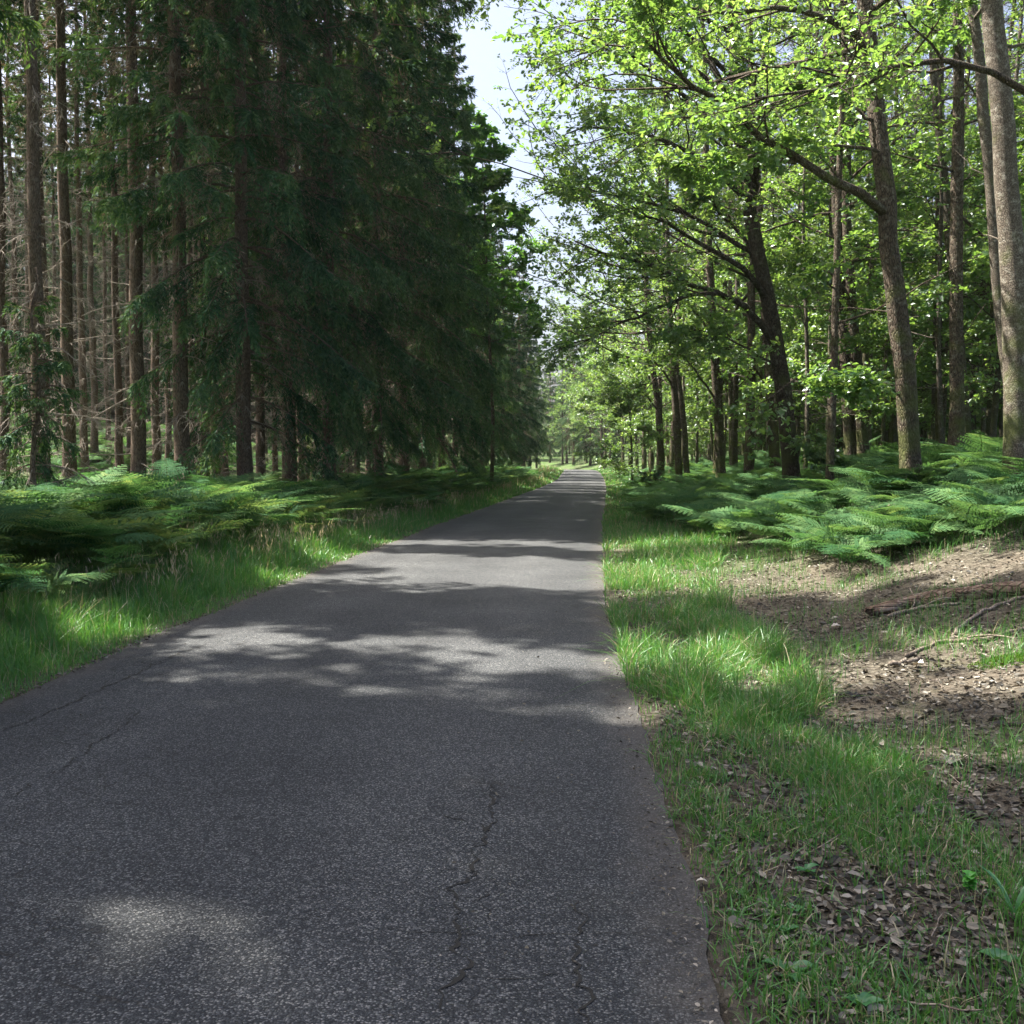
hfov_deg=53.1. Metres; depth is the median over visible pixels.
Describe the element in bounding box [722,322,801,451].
young beech
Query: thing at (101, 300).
spruce tree
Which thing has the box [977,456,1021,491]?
bracken fern
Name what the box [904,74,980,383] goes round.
broadleaf tree
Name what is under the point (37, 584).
bracken fern
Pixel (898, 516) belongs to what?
bracken fern
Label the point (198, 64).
spruce tree
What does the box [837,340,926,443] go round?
young beech
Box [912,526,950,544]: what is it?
bracken fern
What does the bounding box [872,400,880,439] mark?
young beech
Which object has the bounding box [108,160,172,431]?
spruce tree
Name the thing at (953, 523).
bracken fern
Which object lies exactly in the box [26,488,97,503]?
bracken fern
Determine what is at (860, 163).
broadleaf tree
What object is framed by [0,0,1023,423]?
sky
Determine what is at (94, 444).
spruce tree
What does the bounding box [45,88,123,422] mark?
spruce tree
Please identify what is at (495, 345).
spruce tree
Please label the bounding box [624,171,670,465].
broadleaf tree
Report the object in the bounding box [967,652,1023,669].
moss patch
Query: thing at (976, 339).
broadleaf tree
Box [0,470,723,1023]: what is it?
road
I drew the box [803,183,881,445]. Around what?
broadleaf tree
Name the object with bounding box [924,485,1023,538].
bracken fern
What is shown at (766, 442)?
broadleaf tree
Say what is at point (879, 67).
oak tree
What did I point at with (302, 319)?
spruce tree
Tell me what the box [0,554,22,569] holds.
bracken fern
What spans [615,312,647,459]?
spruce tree
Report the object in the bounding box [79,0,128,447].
spruce tree
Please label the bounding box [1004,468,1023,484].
bracken fern
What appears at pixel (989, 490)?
bracken fern
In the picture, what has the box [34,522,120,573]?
bracken fern
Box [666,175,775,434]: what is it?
broadleaf tree
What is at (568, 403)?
broadleaf tree
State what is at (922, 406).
broadleaf tree
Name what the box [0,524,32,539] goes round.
bracken fern
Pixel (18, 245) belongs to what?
spruce tree
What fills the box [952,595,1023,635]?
fallen branch
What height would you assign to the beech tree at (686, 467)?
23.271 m
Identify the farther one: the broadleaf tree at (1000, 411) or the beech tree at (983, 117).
the broadleaf tree at (1000, 411)
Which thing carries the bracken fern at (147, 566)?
on the ground at (954, 558)
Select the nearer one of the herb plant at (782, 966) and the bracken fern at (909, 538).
the herb plant at (782, 966)
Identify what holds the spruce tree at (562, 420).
on the ground at (954, 558)
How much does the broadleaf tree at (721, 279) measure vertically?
21.626 m
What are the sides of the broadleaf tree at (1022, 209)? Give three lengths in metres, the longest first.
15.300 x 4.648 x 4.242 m
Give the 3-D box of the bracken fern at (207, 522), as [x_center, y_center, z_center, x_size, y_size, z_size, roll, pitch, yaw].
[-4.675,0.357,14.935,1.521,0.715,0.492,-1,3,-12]
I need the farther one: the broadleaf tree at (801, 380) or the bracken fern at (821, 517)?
the broadleaf tree at (801, 380)
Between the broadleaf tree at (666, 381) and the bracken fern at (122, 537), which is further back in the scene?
the broadleaf tree at (666, 381)
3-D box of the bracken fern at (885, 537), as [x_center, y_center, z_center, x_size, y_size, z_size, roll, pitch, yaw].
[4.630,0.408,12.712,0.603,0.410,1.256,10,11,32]
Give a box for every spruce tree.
[0,0,39,459]
[0,0,47,152]
[0,0,66,482]
[0,0,98,478]
[0,0,120,485]
[0,0,124,480]
[0,50,58,409]
[0,136,58,416]
[2,6,61,436]
[5,69,78,401]
[8,117,59,406]
[23,2,90,435]
[40,1,113,479]
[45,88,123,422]
[46,0,274,521]
[48,217,88,409]
[54,0,125,466]
[58,0,190,476]
[67,89,95,417]
[70,0,154,471]
[77,51,159,431]
[77,126,145,429]
[77,155,126,412]
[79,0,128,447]
[81,0,406,499]
[96,9,150,472]
[105,0,187,477]
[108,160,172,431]
[121,182,169,392]
[137,9,197,478]
[143,190,189,428]
[145,10,206,439]
[153,8,229,470]
[154,37,186,410]
[165,0,253,476]
[168,34,228,453]
[170,164,254,430]
[181,1,253,475]
[186,5,255,479]
[186,21,253,473]
[187,0,385,518]
[205,0,459,484]
[205,58,280,440]
[216,10,307,482]
[217,77,234,438]
[230,45,273,448]
[246,14,292,478]
[247,16,277,460]
[247,37,279,461]
[251,0,501,508]
[253,2,346,480]
[281,20,323,478]
[293,0,322,479]
[299,56,337,479]
[315,0,372,476]
[334,6,373,473]
[335,0,499,472]
[337,16,366,474]
[344,0,395,473]
[349,124,360,471]
[356,0,502,491]
[363,6,407,473]
[367,0,416,471]
[382,0,514,472]
[412,33,512,467]
[424,82,463,467]
[430,203,517,466]
[447,193,521,465]
[476,206,525,464]
[477,165,499,465]
[484,250,531,468]
[494,238,503,457]
[495,244,542,466]
[499,231,546,462]
[510,269,551,468]
[515,281,552,466]
[539,354,561,462]
[540,360,555,455]
[545,315,585,462]
[556,313,588,464]
[557,351,572,453]
[569,330,598,460]
[570,298,607,467]
[586,296,625,461]
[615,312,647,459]
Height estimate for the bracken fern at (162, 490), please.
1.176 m
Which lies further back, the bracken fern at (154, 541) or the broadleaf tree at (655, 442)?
the broadleaf tree at (655, 442)
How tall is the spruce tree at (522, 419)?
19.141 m
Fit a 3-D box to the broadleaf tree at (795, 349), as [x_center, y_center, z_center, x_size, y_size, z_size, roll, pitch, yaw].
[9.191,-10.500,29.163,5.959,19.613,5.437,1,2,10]
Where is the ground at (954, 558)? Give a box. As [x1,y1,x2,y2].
[0,412,1023,1023]
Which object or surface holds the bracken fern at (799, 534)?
on the ground at (954, 558)
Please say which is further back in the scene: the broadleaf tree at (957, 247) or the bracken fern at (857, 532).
the broadleaf tree at (957, 247)
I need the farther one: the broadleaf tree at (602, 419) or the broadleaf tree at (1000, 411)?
the broadleaf tree at (602, 419)
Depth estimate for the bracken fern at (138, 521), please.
12.37 m
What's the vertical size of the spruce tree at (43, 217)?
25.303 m
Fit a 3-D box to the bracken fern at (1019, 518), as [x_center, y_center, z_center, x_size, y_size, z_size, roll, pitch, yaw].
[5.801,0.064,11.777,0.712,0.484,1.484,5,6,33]
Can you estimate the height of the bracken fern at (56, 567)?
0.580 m
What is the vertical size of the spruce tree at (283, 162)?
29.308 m
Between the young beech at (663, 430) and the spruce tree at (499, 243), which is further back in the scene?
the spruce tree at (499, 243)
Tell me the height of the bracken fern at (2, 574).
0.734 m
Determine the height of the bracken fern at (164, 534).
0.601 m
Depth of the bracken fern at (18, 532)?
11.92 m
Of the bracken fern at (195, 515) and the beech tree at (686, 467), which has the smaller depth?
the bracken fern at (195, 515)
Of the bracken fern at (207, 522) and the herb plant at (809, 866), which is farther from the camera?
the bracken fern at (207, 522)
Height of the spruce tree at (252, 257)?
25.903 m
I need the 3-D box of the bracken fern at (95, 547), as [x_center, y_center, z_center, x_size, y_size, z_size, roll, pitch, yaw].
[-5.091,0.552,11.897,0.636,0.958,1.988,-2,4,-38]
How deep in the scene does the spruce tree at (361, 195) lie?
28.49 m
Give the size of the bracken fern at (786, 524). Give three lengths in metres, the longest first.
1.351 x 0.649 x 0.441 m
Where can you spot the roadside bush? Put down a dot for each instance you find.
(617, 418)
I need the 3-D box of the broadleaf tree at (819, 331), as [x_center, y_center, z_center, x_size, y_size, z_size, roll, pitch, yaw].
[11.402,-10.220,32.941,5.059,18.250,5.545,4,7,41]
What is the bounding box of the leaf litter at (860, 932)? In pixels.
[0,436,1023,1023]
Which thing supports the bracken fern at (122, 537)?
on the ground at (954, 558)
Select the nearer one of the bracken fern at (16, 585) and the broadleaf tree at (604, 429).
the bracken fern at (16, 585)
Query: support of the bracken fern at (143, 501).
on the ground at (954, 558)
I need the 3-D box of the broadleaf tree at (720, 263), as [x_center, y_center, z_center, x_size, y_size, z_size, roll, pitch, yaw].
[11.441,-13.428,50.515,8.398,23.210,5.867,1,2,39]
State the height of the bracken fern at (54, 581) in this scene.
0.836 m
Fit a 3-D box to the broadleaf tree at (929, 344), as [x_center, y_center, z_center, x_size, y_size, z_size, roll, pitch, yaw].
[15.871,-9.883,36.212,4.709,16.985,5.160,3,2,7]
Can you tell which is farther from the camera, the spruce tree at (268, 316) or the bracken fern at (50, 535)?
the spruce tree at (268, 316)
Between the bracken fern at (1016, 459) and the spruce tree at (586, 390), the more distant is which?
the spruce tree at (586, 390)
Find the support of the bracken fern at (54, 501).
on the ground at (954, 558)
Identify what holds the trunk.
on the ground at (954, 558)
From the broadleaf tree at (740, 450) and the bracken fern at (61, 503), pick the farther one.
the broadleaf tree at (740, 450)
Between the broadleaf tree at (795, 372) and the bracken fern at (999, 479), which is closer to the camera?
the bracken fern at (999, 479)
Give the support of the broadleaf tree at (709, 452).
on the ground at (954, 558)
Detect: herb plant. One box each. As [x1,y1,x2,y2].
[762,958,820,981]
[775,924,797,934]
[786,903,801,910]
[794,863,817,871]
[845,992,883,1006]
[978,947,1018,962]
[979,864,1023,917]
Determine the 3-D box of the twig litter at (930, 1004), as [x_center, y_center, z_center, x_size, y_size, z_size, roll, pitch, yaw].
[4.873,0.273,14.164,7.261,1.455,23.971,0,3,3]
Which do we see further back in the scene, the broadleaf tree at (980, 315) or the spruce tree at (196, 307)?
the spruce tree at (196, 307)
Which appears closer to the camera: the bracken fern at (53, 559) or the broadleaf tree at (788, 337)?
the bracken fern at (53, 559)
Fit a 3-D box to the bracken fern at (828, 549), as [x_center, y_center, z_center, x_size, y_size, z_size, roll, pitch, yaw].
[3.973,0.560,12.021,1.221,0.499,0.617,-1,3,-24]
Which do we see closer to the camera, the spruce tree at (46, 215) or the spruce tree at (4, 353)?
the spruce tree at (4, 353)
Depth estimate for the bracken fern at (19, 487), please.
14.78 m
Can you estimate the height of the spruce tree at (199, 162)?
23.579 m
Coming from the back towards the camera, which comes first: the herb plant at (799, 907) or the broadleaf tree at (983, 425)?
the broadleaf tree at (983, 425)
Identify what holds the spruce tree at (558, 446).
on the ground at (954, 558)
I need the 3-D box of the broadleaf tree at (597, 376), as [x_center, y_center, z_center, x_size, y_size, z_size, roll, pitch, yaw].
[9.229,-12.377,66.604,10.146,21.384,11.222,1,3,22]
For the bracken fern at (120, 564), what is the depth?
11.92 m
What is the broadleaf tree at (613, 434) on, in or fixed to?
on the ground at (954, 558)
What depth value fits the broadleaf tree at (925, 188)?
44.92 m
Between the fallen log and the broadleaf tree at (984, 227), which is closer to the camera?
the fallen log
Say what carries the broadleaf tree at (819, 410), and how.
on the ground at (954, 558)
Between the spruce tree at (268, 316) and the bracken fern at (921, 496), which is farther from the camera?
the spruce tree at (268, 316)
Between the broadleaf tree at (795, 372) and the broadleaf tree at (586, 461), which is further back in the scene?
the broadleaf tree at (586, 461)
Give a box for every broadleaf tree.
[314,0,978,482]
[410,101,553,490]
[428,35,785,469]
[484,122,728,472]
[532,345,570,467]
[543,352,573,464]
[547,209,671,471]
[548,347,607,462]
[553,315,627,468]
[554,292,640,466]
[561,290,655,468]
[563,197,695,473]
[563,316,627,467]
[564,154,707,467]
[569,354,608,463]
[573,278,646,466]
[591,362,640,461]
[617,289,662,459]
[618,146,713,467]
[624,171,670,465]
[627,282,655,466]
[629,24,796,475]
[632,265,705,422]
[635,387,668,465]
[637,83,743,461]
[646,248,702,447]
[646,321,698,456]
[649,321,689,419]
[661,143,759,453]
[662,228,728,474]
[663,8,800,479]
[664,133,758,472]
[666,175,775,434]
[669,12,894,402]
[670,6,779,431]
[670,142,779,443]
[678,1,811,460]
[679,1,792,469]
[687,180,744,455]
[693,220,732,458]
[694,40,804,459]
[695,189,740,429]
[699,290,741,451]
[708,21,827,428]
[716,37,841,455]
[718,0,989,480]
[728,164,786,454]
[729,1,943,442]
[739,0,900,478]
[739,170,813,457]
[739,181,795,444]
[740,130,813,450]
[754,0,1023,446]
[755,1,932,449]
[757,3,936,424]
[762,179,862,425]
[764,38,838,433]
[764,186,840,442]
[776,23,915,446]
[777,73,826,445]
[778,0,986,425]
[780,2,908,421]
[786,0,978,449]
[787,0,934,447]
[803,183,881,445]
[809,110,931,438]
[821,90,949,438]
[821,155,878,447]
[826,0,1018,443]
[830,0,997,449]
[836,94,931,406]
[838,80,932,447]
[851,57,948,451]
[852,0,995,445]
[852,0,1023,442]
[852,1,980,435]
[860,8,1023,442]
[861,0,926,443]
[861,92,934,446]
[884,0,1023,436]
[889,53,969,446]
[889,75,948,396]
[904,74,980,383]
[906,14,989,419]
[906,17,1021,416]
[906,69,995,439]
[915,46,981,438]
[920,1,1023,437]
[928,0,1023,440]
[943,0,1023,406]
[963,39,1023,394]
[964,12,1023,424]
[968,61,1023,440]
[969,158,1023,263]
[1012,89,1023,217]
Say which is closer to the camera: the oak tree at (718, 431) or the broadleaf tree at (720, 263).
the oak tree at (718, 431)
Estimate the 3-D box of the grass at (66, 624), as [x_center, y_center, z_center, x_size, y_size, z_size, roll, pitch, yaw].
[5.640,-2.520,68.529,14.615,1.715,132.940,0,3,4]
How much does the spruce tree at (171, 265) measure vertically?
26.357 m
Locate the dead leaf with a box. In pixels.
[941,753,961,763]
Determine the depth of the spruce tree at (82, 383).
35.56 m
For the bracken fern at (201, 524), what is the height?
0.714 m
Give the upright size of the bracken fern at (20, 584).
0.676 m
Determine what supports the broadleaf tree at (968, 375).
on the ground at (954, 558)
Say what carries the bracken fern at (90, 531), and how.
on the ground at (954, 558)
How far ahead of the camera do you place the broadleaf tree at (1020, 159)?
34.85 m
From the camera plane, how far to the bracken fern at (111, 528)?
12.46 m
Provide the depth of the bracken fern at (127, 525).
12.12 m
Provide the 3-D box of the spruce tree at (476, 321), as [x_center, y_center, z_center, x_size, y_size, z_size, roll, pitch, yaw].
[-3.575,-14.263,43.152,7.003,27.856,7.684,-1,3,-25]
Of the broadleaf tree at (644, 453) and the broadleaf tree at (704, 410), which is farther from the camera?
the broadleaf tree at (644, 453)
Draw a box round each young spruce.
[0,267,107,556]
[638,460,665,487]
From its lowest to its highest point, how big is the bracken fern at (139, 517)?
0.990 m
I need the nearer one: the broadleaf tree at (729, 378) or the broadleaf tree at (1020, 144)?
the broadleaf tree at (1020, 144)
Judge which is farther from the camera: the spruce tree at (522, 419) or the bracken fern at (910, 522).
the spruce tree at (522, 419)
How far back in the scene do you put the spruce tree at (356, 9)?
36.40 m
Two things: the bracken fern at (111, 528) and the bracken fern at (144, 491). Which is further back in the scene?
the bracken fern at (144, 491)
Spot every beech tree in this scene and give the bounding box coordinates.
[579,7,735,482]
[794,0,1023,466]
[882,0,1023,382]
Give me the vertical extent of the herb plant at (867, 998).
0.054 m
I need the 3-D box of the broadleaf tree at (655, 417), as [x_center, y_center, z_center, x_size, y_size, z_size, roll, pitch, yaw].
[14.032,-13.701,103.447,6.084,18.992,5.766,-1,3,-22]
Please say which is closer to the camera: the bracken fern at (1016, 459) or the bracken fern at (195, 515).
the bracken fern at (1016, 459)
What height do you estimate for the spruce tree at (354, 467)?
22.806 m
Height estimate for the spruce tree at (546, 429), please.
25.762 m
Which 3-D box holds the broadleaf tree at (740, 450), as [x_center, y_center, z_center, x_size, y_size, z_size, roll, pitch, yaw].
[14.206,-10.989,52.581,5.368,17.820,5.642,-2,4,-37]
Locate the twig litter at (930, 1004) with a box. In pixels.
[619,521,1023,1023]
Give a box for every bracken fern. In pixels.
[0,481,24,495]
[0,483,48,556]
[0,490,32,525]
[0,497,50,506]
[0,497,123,567]
[0,502,45,529]
[0,503,195,563]
[0,507,36,545]
[0,509,47,525]
[0,510,196,573]
[0,517,59,566]
[0,523,45,535]
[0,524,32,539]
[0,526,64,556]
[0,533,43,545]
[0,539,17,561]
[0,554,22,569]
[0,562,57,590]
[0,564,49,610]
[0,565,115,615]
[0,566,66,605]
[0,569,46,592]
[0,584,53,588]
[1,484,103,561]
[1,490,71,560]
[1,522,153,576]
[1,528,47,562]
[1,561,36,568]
[1,561,48,578]
[2,517,172,569]
[2,541,63,562]
[4,500,126,577]
[7,489,123,556]
[7,497,157,561]
[9,484,183,555]
[9,508,93,566]
[9,514,177,560]
[10,517,176,573]
[12,491,128,565]
[13,482,73,562]
[13,576,101,600]
[14,487,98,521]
[19,499,167,558]
[20,500,157,556]
[20,512,57,563]
[22,505,153,568]
[24,517,130,571]
[25,494,106,565]
[25,558,152,600]
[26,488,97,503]
[26,511,135,566]
[29,557,105,592]
[31,542,115,597]
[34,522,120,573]
[36,505,165,582]
[36,516,114,569]
[40,510,136,562]
[42,504,102,558]
[44,515,155,570]
[45,482,199,517]
[45,494,138,524]
[45,531,193,576]
[47,502,117,543]
[55,532,206,578]
[59,525,155,580]
[61,495,133,561]
[61,547,160,584]
[62,527,148,585]
[68,497,171,562]
[68,562,159,583]
[82,516,188,554]
[83,492,214,527]
[88,481,251,545]
[89,544,151,596]
[91,484,139,551]
[92,504,216,554]
[109,505,215,546]
[123,540,192,563]
[129,490,218,550]
[130,532,185,554]
[134,532,193,572]
[138,511,238,547]
[138,525,180,542]
[145,519,252,551]
[150,496,225,543]
[151,511,239,531]
[156,521,235,561]
[733,500,827,525]
[733,522,806,552]
[751,532,818,557]
[774,516,851,530]
[780,500,859,526]
[780,513,890,571]
[784,525,841,562]
[784,528,812,554]
[785,512,899,525]
[786,532,842,559]
[792,523,874,561]
[806,523,848,560]
[809,524,905,557]
[809,532,876,570]
[815,513,853,528]
[816,537,895,574]
[823,505,933,549]
[828,527,932,553]
[829,505,907,521]
[830,523,919,556]
[836,489,914,508]
[837,517,892,555]
[845,507,973,552]
[851,498,901,523]
[851,514,913,555]
[859,513,913,524]
[862,523,907,561]
[864,527,912,552]
[868,494,941,505]
[879,500,991,538]
[880,530,947,555]
[882,519,970,552]
[883,517,997,543]
[885,485,975,502]
[888,492,969,510]
[888,493,954,511]
[891,480,1023,506]
[891,517,939,546]
[895,507,972,539]
[898,491,935,500]
[908,481,996,514]
[908,498,999,544]
[911,501,976,533]
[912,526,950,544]
[916,516,975,537]
[920,520,954,541]
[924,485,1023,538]
[924,491,1023,519]
[939,481,995,489]
[939,482,1023,494]
[939,489,1023,534]
[942,465,1017,486]
[945,468,1018,484]
[955,483,1023,532]
[963,467,1018,493]
[964,465,1014,502]
[967,476,1017,494]
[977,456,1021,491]
[978,494,1023,529]
[980,460,1022,473]
[983,493,1023,504]
[987,454,1023,467]
[1001,473,1023,489]
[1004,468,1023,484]
[1009,460,1023,469]
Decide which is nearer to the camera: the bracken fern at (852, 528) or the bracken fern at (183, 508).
the bracken fern at (852, 528)
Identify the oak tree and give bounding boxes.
[460,0,979,473]
[486,0,917,481]
[496,28,725,482]
[533,26,704,475]
[601,0,765,477]
[636,0,1023,145]
[642,0,918,478]
[676,0,989,459]
[742,0,950,455]
[974,0,1023,490]
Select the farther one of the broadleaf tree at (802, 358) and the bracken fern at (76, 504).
the broadleaf tree at (802, 358)
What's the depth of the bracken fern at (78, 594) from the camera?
10.53 m
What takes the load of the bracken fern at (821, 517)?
on the ground at (954, 558)
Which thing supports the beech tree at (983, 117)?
on the ground at (954, 558)
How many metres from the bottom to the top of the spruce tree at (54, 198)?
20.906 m
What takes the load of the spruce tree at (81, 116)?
on the ground at (954, 558)
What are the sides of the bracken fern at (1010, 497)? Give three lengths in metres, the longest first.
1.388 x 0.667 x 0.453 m
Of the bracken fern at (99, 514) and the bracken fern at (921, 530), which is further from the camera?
the bracken fern at (99, 514)
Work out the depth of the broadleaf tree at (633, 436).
96.42 m
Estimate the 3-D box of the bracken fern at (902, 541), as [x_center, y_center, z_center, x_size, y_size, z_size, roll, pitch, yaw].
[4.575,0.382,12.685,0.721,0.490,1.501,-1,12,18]
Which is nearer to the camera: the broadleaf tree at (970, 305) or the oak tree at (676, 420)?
the broadleaf tree at (970, 305)
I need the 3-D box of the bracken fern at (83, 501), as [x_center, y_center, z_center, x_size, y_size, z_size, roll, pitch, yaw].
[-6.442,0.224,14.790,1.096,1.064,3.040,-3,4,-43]
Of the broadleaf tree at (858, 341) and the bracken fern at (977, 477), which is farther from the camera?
the broadleaf tree at (858, 341)
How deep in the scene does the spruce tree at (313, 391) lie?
41.59 m
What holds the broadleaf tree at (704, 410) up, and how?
on the ground at (954, 558)
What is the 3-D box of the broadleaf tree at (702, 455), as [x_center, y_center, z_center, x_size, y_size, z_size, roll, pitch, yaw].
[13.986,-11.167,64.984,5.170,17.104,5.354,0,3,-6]
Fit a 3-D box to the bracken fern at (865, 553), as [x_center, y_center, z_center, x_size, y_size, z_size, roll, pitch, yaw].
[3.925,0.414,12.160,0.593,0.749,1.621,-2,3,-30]
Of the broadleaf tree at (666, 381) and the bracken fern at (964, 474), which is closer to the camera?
the bracken fern at (964, 474)
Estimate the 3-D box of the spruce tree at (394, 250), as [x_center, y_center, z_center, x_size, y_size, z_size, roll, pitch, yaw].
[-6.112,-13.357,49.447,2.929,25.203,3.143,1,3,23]
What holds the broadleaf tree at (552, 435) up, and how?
on the ground at (954, 558)
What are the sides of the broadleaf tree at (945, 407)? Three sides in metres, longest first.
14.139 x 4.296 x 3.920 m
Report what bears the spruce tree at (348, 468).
on the ground at (954, 558)
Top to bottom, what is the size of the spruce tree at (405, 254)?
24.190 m
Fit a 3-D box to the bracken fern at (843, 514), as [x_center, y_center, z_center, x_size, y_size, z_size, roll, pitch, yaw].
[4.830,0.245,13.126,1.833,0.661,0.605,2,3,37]
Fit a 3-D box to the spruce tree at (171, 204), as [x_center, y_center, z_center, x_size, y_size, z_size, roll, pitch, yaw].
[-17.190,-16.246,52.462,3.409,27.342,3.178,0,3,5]
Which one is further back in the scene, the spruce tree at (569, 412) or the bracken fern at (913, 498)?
the spruce tree at (569, 412)
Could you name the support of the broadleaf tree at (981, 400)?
on the ground at (954, 558)
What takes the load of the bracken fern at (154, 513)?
on the ground at (954, 558)
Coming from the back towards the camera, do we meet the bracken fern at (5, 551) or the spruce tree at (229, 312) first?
the spruce tree at (229, 312)
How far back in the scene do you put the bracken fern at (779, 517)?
15.66 m
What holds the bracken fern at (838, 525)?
on the ground at (954, 558)
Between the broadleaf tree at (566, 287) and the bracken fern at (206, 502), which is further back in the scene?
the broadleaf tree at (566, 287)
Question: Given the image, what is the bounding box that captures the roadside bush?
[574,376,692,490]
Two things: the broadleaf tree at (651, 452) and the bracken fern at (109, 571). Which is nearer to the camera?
the bracken fern at (109, 571)
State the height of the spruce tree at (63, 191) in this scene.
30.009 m
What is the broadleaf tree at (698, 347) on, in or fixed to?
on the ground at (954, 558)
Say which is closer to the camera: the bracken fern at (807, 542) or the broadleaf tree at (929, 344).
the bracken fern at (807, 542)
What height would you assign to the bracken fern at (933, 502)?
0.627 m
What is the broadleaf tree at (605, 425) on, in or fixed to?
on the ground at (954, 558)
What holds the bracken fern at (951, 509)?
on the ground at (954, 558)
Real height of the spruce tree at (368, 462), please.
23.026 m
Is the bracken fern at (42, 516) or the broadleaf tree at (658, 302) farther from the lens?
the broadleaf tree at (658, 302)
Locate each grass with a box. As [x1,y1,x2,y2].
[0,464,1023,1023]
[54,467,555,610]
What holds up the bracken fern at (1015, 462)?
on the ground at (954, 558)
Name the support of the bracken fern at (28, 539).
on the ground at (954, 558)
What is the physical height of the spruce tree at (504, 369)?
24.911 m
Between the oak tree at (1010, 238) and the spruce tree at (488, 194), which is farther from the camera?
the spruce tree at (488, 194)
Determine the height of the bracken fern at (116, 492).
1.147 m
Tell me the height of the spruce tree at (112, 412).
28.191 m
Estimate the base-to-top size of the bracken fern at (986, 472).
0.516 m
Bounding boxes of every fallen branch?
[751,908,779,914]
[815,926,933,947]
[887,586,960,617]
[888,656,922,665]
[899,619,974,637]
[904,626,1023,656]
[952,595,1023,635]
[972,935,1017,953]
[998,525,1023,539]
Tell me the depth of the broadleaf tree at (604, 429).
139.72 m
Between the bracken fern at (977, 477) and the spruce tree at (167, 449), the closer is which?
the bracken fern at (977, 477)
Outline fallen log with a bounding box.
[864,580,1023,617]
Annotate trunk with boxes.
[438,433,459,477]
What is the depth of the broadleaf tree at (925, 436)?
40.67 m
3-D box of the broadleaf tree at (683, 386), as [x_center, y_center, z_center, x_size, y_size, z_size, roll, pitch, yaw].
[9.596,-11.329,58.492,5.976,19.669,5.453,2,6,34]
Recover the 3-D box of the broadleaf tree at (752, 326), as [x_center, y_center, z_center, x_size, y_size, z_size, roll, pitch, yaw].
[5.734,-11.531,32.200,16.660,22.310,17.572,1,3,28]
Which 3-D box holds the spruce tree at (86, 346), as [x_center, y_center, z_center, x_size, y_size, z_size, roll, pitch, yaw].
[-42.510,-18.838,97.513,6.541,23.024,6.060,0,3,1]
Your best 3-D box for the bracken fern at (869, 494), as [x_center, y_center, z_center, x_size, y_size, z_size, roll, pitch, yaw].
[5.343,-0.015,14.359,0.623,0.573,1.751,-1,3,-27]
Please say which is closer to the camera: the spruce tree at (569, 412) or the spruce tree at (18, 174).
the spruce tree at (18, 174)
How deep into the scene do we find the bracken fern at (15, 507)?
11.41 m
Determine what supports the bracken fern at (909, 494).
on the ground at (954, 558)
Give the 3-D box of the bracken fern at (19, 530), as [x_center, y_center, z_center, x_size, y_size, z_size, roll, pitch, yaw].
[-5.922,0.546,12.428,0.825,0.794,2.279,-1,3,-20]
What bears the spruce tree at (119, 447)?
on the ground at (954, 558)
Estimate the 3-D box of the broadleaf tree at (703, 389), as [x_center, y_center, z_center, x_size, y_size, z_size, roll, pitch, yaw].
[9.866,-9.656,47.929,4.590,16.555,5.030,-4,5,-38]
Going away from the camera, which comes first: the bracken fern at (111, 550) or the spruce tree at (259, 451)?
the bracken fern at (111, 550)
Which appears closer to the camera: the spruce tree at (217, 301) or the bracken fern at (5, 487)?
the bracken fern at (5, 487)
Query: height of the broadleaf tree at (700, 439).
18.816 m
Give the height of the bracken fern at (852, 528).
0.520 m
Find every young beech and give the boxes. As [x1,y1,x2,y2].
[632,384,693,449]
[669,368,707,447]
[669,401,728,461]
[685,377,727,461]
[688,379,764,446]
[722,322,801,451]
[795,325,840,439]
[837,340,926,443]
[866,228,948,448]
[872,342,930,438]
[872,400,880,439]
[927,375,948,434]
[948,295,998,426]
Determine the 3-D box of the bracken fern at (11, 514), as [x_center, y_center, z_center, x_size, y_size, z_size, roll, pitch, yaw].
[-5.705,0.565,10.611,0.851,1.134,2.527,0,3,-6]
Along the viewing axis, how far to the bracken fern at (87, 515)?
12.99 m
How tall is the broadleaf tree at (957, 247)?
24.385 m
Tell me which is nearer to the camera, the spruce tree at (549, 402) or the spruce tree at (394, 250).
the spruce tree at (394, 250)
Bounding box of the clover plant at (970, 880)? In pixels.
[962,870,976,896]
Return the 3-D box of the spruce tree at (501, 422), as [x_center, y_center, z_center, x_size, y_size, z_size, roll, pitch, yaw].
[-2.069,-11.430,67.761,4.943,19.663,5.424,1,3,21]
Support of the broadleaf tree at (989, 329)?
on the ground at (954, 558)
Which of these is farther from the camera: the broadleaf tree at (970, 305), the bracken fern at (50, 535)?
the broadleaf tree at (970, 305)
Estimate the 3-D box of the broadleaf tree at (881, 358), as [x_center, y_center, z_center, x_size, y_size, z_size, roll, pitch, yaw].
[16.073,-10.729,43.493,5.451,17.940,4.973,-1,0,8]
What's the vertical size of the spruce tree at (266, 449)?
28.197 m
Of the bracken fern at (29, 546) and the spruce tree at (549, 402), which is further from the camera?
the spruce tree at (549, 402)
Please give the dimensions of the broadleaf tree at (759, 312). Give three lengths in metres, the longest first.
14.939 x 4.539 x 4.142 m

